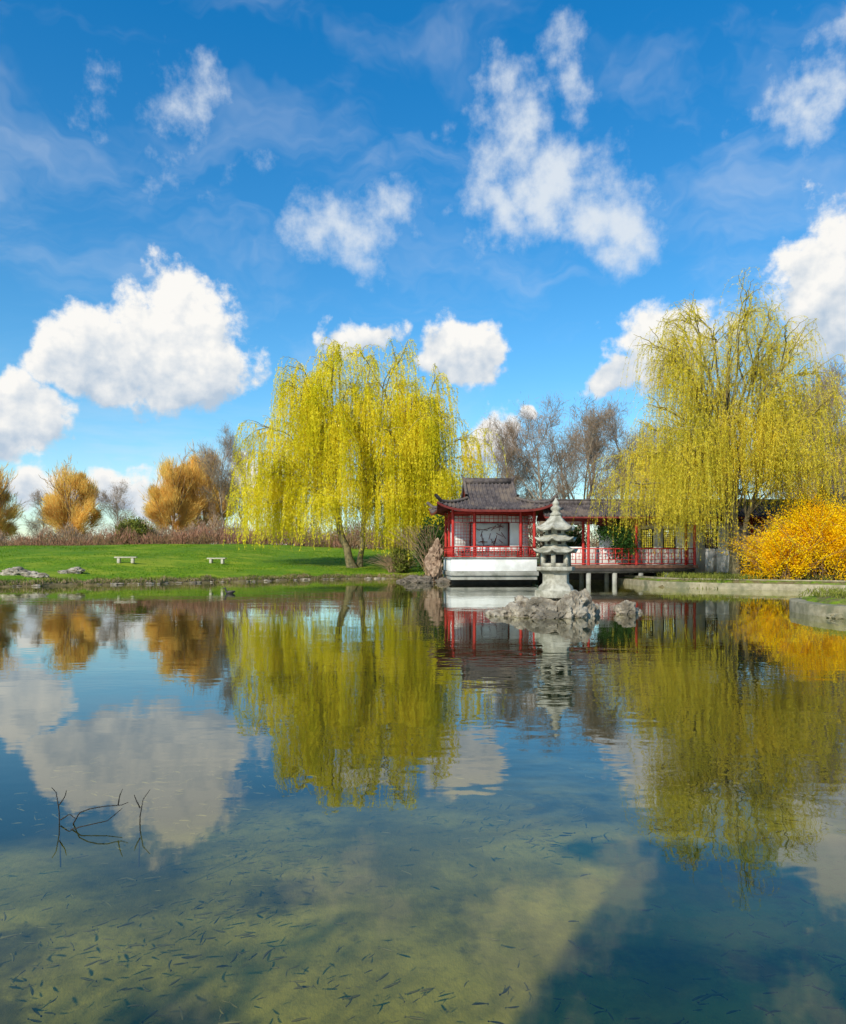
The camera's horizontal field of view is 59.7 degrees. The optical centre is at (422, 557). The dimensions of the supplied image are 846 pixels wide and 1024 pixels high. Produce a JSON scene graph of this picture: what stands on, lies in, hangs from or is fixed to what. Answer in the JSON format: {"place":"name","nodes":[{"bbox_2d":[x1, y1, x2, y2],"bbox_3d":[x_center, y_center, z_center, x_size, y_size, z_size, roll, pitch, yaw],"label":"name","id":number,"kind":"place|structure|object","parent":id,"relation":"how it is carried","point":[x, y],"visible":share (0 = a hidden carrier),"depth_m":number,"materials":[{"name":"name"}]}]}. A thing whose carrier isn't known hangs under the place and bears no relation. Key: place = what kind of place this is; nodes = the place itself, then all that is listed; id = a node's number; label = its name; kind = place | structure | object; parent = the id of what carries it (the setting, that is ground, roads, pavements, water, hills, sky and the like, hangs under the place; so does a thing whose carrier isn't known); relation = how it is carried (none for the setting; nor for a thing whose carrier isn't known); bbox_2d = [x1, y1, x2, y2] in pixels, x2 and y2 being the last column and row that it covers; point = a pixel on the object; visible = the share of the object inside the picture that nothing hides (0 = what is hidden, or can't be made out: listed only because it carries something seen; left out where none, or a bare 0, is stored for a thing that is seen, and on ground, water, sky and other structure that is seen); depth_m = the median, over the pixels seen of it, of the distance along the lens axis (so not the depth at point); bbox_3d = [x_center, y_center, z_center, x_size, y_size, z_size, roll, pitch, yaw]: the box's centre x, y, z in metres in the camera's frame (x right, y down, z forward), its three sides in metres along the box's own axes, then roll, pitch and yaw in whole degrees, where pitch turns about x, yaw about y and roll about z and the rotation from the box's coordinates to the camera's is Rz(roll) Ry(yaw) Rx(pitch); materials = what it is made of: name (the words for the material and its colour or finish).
{"place":"outdoors","nodes":[
{"label":"outdoors","id":0,"kind":"place"},
{"bbox_2d":[0,544,845,1023],"bbox_3d":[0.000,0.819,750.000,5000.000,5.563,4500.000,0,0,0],"label":"ground","id":1,"kind":"structure","parent":0,"point":[530,748],"depth_m":6.01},
{"bbox_2d":[0,462,27,539],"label":"golden tree","id":2,"kind":"object","parent":1,"relation":"on","point":[9,527],"visible":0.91,"depth_m":120.05,"materials":[{"name":"orange plant"}]},
{"bbox_2d":[0,566,49,577],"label":"lawn rock","id":3,"kind":"object","parent":1,"relation":"on","point":[21,571],"visible":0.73,"depth_m":48.72,"materials":[{"name":"stone"}]},
{"bbox_2d":[17,487,52,535],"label":"bare tree","id":4,"kind":"object","parent":1,"relation":"on","point":[33,524],"visible":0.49,"depth_m":120.04,"materials":[{"name":"grey plant"}]},
{"bbox_2d":[31,455,107,536],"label":"golden tree","id":5,"kind":"object","parent":1,"relation":"on","point":[61,508],"visible":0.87,"depth_m":116.52,"materials":[{"name":"plant"}]},
{"bbox_2d":[57,567,84,573],"bbox_3d":[-24.673,0.973,51.762,1.840,0.694,0.980,0,0,-13],"label":"lawn rock","id":6,"kind":"object","parent":1,"relation":"on","point":[77,570],"visible":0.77,"depth_m":51.49,"materials":[{"name":"stone"}]},
{"bbox_2d":[91,477,139,532],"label":"bare tree","id":7,"kind":"object","parent":1,"relation":"on","point":[116,510],"visible":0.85,"depth_m":117.83,"materials":[{"name":"grey plant"}]},
{"bbox_2d":[114,557,137,562],"bbox_3d":[-24.400,0.189,60.500,1.750,0.540,0.450,0,0,-6],"label":"park bench","id":8,"kind":"object","parent":1,"relation":"on","point":[119,559],"visible":0.94,"depth_m":60.33,"materials":[{"name":"stone"}]},
{"bbox_2d":[88,516,169,544],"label":"olive shrub","id":9,"kind":"object","parent":1,"relation":"on","point":[136,525],"visible":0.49,"depth_m":106.65,"materials":[{"name":"green plant"}]},
{"bbox_2d":[139,506,160,530],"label":"bare tree","id":10,"kind":"object","parent":1,"relation":"on","point":[151,520],"visible":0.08,"depth_m":122.30,"materials":[{"name":"plant"}]},
{"bbox_2d":[139,449,208,532],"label":"golden tree","id":11,"kind":"object","parent":1,"relation":"on","point":[166,498],"visible":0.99,"depth_m":113.31,"materials":[{"name":"orange plant"}]},
{"bbox_2d":[175,439,237,532],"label":"golden tree","id":12,"kind":"object","parent":1,"relation":"on","point":[200,480],"visible":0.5,"depth_m":117.00,"materials":[{"name":"brown plant"}]},
{"bbox_2d":[0,544,420,579],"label":"lawn grass","id":13,"kind":"structure","parent":1,"relation":"on","point":[201,555],"depth_m":70.71,"materials":[{"name":"green plant"}]},
{"bbox_2d":[0,572,424,585],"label":"shore grass","id":14,"kind":"structure","parent":1,"relation":"on","point":[179,579],"depth_m":52.57,"materials":[{"name":"green plant"}]},
{"bbox_2d":[187,422,245,525],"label":"bare tree","id":15,"kind":"object","parent":1,"relation":"on","point":[208,456],"visible":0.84,"depth_m":115.21,"materials":[{"name":"brown plant"}]},
{"bbox_2d":[207,558,226,563],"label":"park bench","id":16,"kind":"object","parent":1,"relation":"on","point":[222,560],"visible":0.94,"depth_m":66.32,"materials":[{"name":"stone"}]},
{"bbox_2d":[12,577,432,586],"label":"shore stones","id":17,"kind":"object","parent":1,"relation":"on","point":[222,581],"visible":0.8,"depth_m":52.36,"materials":[{"name":"stone"}]},
{"bbox_2d":[215,433,273,521],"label":"bare tree","id":18,"kind":"object","parent":1,"relation":"on","point":[238,461],"visible":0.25,"depth_m":116.95,"materials":[{"name":"brown plant"}]},
{"bbox_2d":[222,336,507,568],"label":"weeping willow tree","id":19,"kind":"object","parent":1,"relation":"on","point":[414,486],"visible":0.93,"depth_m":66.19,"materials":[{"name":"yellow plant"}]},
{"bbox_2d":[0,485,766,559],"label":"distant shrubs","id":20,"kind":"object","parent":1,"relation":"on","point":[206,535],"visible":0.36,"depth_m":104.81,"materials":[{"name":"brown plant"}]},
{"bbox_2d":[360,545,416,572],"bbox_3d":[-2.283,0.071,65.768,6.140,2.663,5.044,0,0,-31],"label":"evergreen bush","id":21,"kind":"object","parent":1,"relation":"on","point":[402,563],"visible":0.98,"depth_m":64.93,"materials":[{"name":"green plant"}]},
{"bbox_2d":[378,513,447,575],"bbox_3d":[0.614,-1.251,59.924,7.965,5.781,7.600,0,0,30],"label":"evergreen bush","id":22,"kind":"object","parent":1,"relation":"on","point":[431,536],"visible":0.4,"depth_m":60.04,"materials":[{"name":"green plant"}]},
{"bbox_2d":[426,474,557,582],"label":"pavilion","id":23,"kind":"structure","parent":1,"relation":"on","point":[487,522],"depth_m":51.33,"materials":[{"name":"white paint"}]},
{"bbox_2d":[471,523,507,545],"bbox_3d":[4.781,-1.670,53.161,2.800,1.750,0.020,0,0,-4],"label":"window pane","id":24,"kind":"structure","parent":23,"relation":"in","point":[485,535],"depth_m":53.16,"materials":[{"name":"grey glass"}]},
{"bbox_2d":[456,415,530,491],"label":"bare tree","id":25,"kind":"object","parent":1,"relation":"on","point":[507,471],"visible":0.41,"depth_m":84.15,"materials":[{"name":"plant"}]},
{"bbox_2d":[458,456,550,527],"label":"bare tree","id":26,"kind":"object","parent":1,"relation":"on","point":[517,488],"visible":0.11,"depth_m":89.92,"materials":[{"name":"brown plant"}]},
{"bbox_2d":[485,393,601,546],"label":"bare tree","id":27,"kind":"object","parent":1,"relation":"on","point":[540,483],"visible":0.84,"depth_m":82.47,"materials":[{"name":"plant"}]},
{"bbox_2d":[528,524,598,557],"bbox_3d":[10.777,-1.080,55.761,9.341,4.971,6.947,0,0,0],"label":"evergreen bush","id":28,"kind":"object","parent":1,"relation":"on","point":[578,541],"visible":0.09,"depth_m":55.01,"materials":[{"name":"green plant"}]},
{"bbox_2d":[527,388,627,533],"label":"bare tree","id":29,"kind":"object","parent":1,"relation":"on","point":[593,449],"visible":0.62,"depth_m":85.48,"materials":[{"name":"brown plant"}]},
{"bbox_2d":[566,393,668,498],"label":"bare tree","id":30,"kind":"object","parent":1,"relation":"on","point":[613,426],"visible":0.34,"depth_m":81.29,"materials":[{"name":"brown plant"}]},
{"bbox_2d":[603,423,703,545],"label":"bare tree","id":31,"kind":"object","parent":1,"relation":"on","point":[618,480],"visible":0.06,"depth_m":78.33,"materials":[{"name":"plant"}]},
{"bbox_2d":[608,434,713,545],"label":"bare tree","id":32,"kind":"object","parent":1,"relation":"on","point":[632,469],"visible":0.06,"depth_m":78.13,"materials":[{"name":"plant"}]},
{"bbox_2d":[536,499,842,583],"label":"covered walkway","id":33,"kind":"structure","parent":1,"relation":"on","point":[589,562],"depth_m":51.93,"materials":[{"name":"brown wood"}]},
{"bbox_2d":[592,506,644,565],"bbox_3d":[13.427,-1.466,50.990,3.721,4.327,1.770,0,0,0],"label":"ivy plant","id":34,"kind":"object","parent":33,"relation":"attached to","point":[625,539],"visible":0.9,"depth_m":50.81,"materials":[{"name":"green plant"}]},
{"bbox_2d":[641,529,768,547],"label":"window frames","id":35,"kind":"structure","parent":33,"relation":"in","point":[707,532],"depth_m":52.71,"materials":[{"name":"red wood"}]},
{"bbox_2d":[636,413,748,530],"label":"bare tree","id":36,"kind":"object","parent":1,"relation":"on","point":[664,469],"depth_m":72.14,"materials":[{"name":"brown plant"}]},
{"bbox_2d":[576,267,845,578],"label":"weeping willow tree","id":37,"kind":"object","parent":1,"relation":"on","point":[714,457],"visible":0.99,"depth_m":43.80,"materials":[{"name":"yellow plant"}]},
{"bbox_2d":[618,578,844,590],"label":"stone kerb","id":38,"kind":"structure","parent":1,"relation":"on","point":[762,586],"depth_m":42.22,"materials":[{"name":"grey stone"}]},
{"bbox_2d":[624,575,845,581],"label":"stone kerb","id":39,"kind":"structure","parent":1,"relation":"on","point":[633,576],"depth_m":43.65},
{"bbox_2d":[657,568,845,598],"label":"bank plants","id":40,"kind":"object","parent":1,"relation":"on","point":[733,577],"visible":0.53,"depth_m":43.23,"materials":[{"name":"green plant"}]},
{"bbox_2d":[685,474,845,579],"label":"forsythia bush","id":41,"kind":"object","parent":1,"relation":"on","point":[835,563],"visible":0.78,"depth_m":42.49,"materials":[{"name":"yellow plant"}]},
{"bbox_2d":[716,521,845,579],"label":"forsythia bush","id":42,"kind":"object","parent":1,"relation":"on","point":[779,560],"visible":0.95,"depth_m":42.31,"materials":[{"name":"yellow plant"}]},
{"bbox_2d":[740,502,845,545],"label":"forsythia bush","id":43,"kind":"object","parent":1,"relation":"on","point":[826,523],"visible":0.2,"depth_m":42.87,"materials":[{"name":"yellow plant"}]},
{"bbox_2d":[749,351,845,498],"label":"bare tree","id":44,"kind":"object","parent":1,"relation":"on","point":[842,382],"visible":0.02,"depth_m":68.79,"materials":[{"name":"plant"}]},
{"bbox_2d":[752,393,845,498],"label":"bare tree","id":45,"kind":"object","parent":1,"relation":"on","point":[844,408],"visible":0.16,"depth_m":57.09,"materials":[{"name":"plant"}]},
{"bbox_2d":[782,367,845,496],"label":"bare tree","id":46,"kind":"object","parent":1,"relation":"on","point":[814,412],"visible":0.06,"depth_m":65.14,"materials":[{"name":"brown plant"}]},
{"bbox_2d":[786,360,845,497],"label":"bare tree","id":47,"kind":"object","parent":1,"relation":"on","point":[840,375],"visible":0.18,"depth_m":59.18,"materials":[{"name":"plant"}]},
{"bbox_2d":[789,598,845,618],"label":"stone kerb","id":48,"kind":"structure","parent":1,"relation":"on","point":[800,605],"depth_m":22.95,"materials":[{"name":"grey stone"}]},
{"bbox_2d":[798,475,845,566],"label":"bush","id":49,"kind":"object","parent":1,"relation":"on","point":[833,485],"depth_m":49.65,"materials":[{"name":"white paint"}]},
{"bbox_2d":[826,613,844,618],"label":"bank stone","id":50,"kind":"object","parent":1,"relation":"on","point":[836,615],"visible":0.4,"depth_m":21.79,"materials":[{"name":"grey stone"}]},
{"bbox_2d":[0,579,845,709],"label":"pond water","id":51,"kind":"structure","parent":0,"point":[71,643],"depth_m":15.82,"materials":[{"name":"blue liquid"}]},
{"bbox_2d":[52,788,149,866],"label":"dead twigs","id":52,"kind":"object","parent":51,"relation":"in","point":[95,823],"visible":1,"depth_m":5.00,"materials":[{"name":"brown wood"}]},
{"bbox_2d":[223,587,234,593],"bbox_3d":[-9.738,1.672,36.997,0.626,0.357,0.250,0,0,-5],"label":"duck","id":53,"kind":"object","parent":51,"relation":"on","point":[230,592],"visible":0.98,"depth_m":36.93},
{"bbox_2d":[0,748,845,1023],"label":"fish shoal","id":54,"kind":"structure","parent":51,"relation":"in","point":[705,996],"depth_m":4.27,"materials":[{"name":"grey"}]},
{"bbox_2d":[396,575,451,582],"bbox_3d":[-0.067,1.774,53.303,4.737,1.064,1.759,0,0,32],"label":"shore rock","id":55,"kind":"object","parent":51,"relation":"in","point":[417,579],"visible":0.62,"depth_m":52.70,"materials":[{"name":"grey stone"}]},
{"bbox_2d":[424,538,443,581],"bbox_3d":[0.795,0.203,53.605,1.438,3.345,1.368,0,0,0],"label":"scholar rock","id":56,"kind":"object","parent":51,"relation":"in","point":[433,563],"visible":0.96,"depth_m":53.37,"materials":[{"name":"stone"}]},
{"bbox_2d":[485,588,599,618],"bbox_3d":[3.788,1.578,23.138,3.684,1.268,2.942,0,0,0],"label":"rock island","id":57,"kind":"object","parent":51,"relation":"in","point":[575,604],"visible":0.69,"depth_m":22.38,"materials":[{"name":"stone"}]},
{"bbox_2d":[533,498,577,597],"bbox_3d":[4.200,-0.325,23.300,1.512,3.150,1.309,0,0,-10],"label":"stone lantern","id":58,"kind":"object","parent":57,"relation":"on","point":[555,568],"visible":0.98,"depth_m":22.95,"materials":[{"name":"grey stone"}]},
{"bbox_2d":[613,600,642,614],"bbox_3d":[6.642,1.738,23.679,1.104,0.781,0.636,0,0,-27],"label":"rock","id":59,"kind":"object","parent":51,"relation":"in","point":[625,607],"visible":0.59,"depth_m":23.42,"materials":[{"name":"stone"}]},
{"bbox_2d":[0,0,845,554],"label":"sky","id":60,"kind":"structure","parent":0,"point":[196,196],"materials":[{"name":"blue"}]}
]}

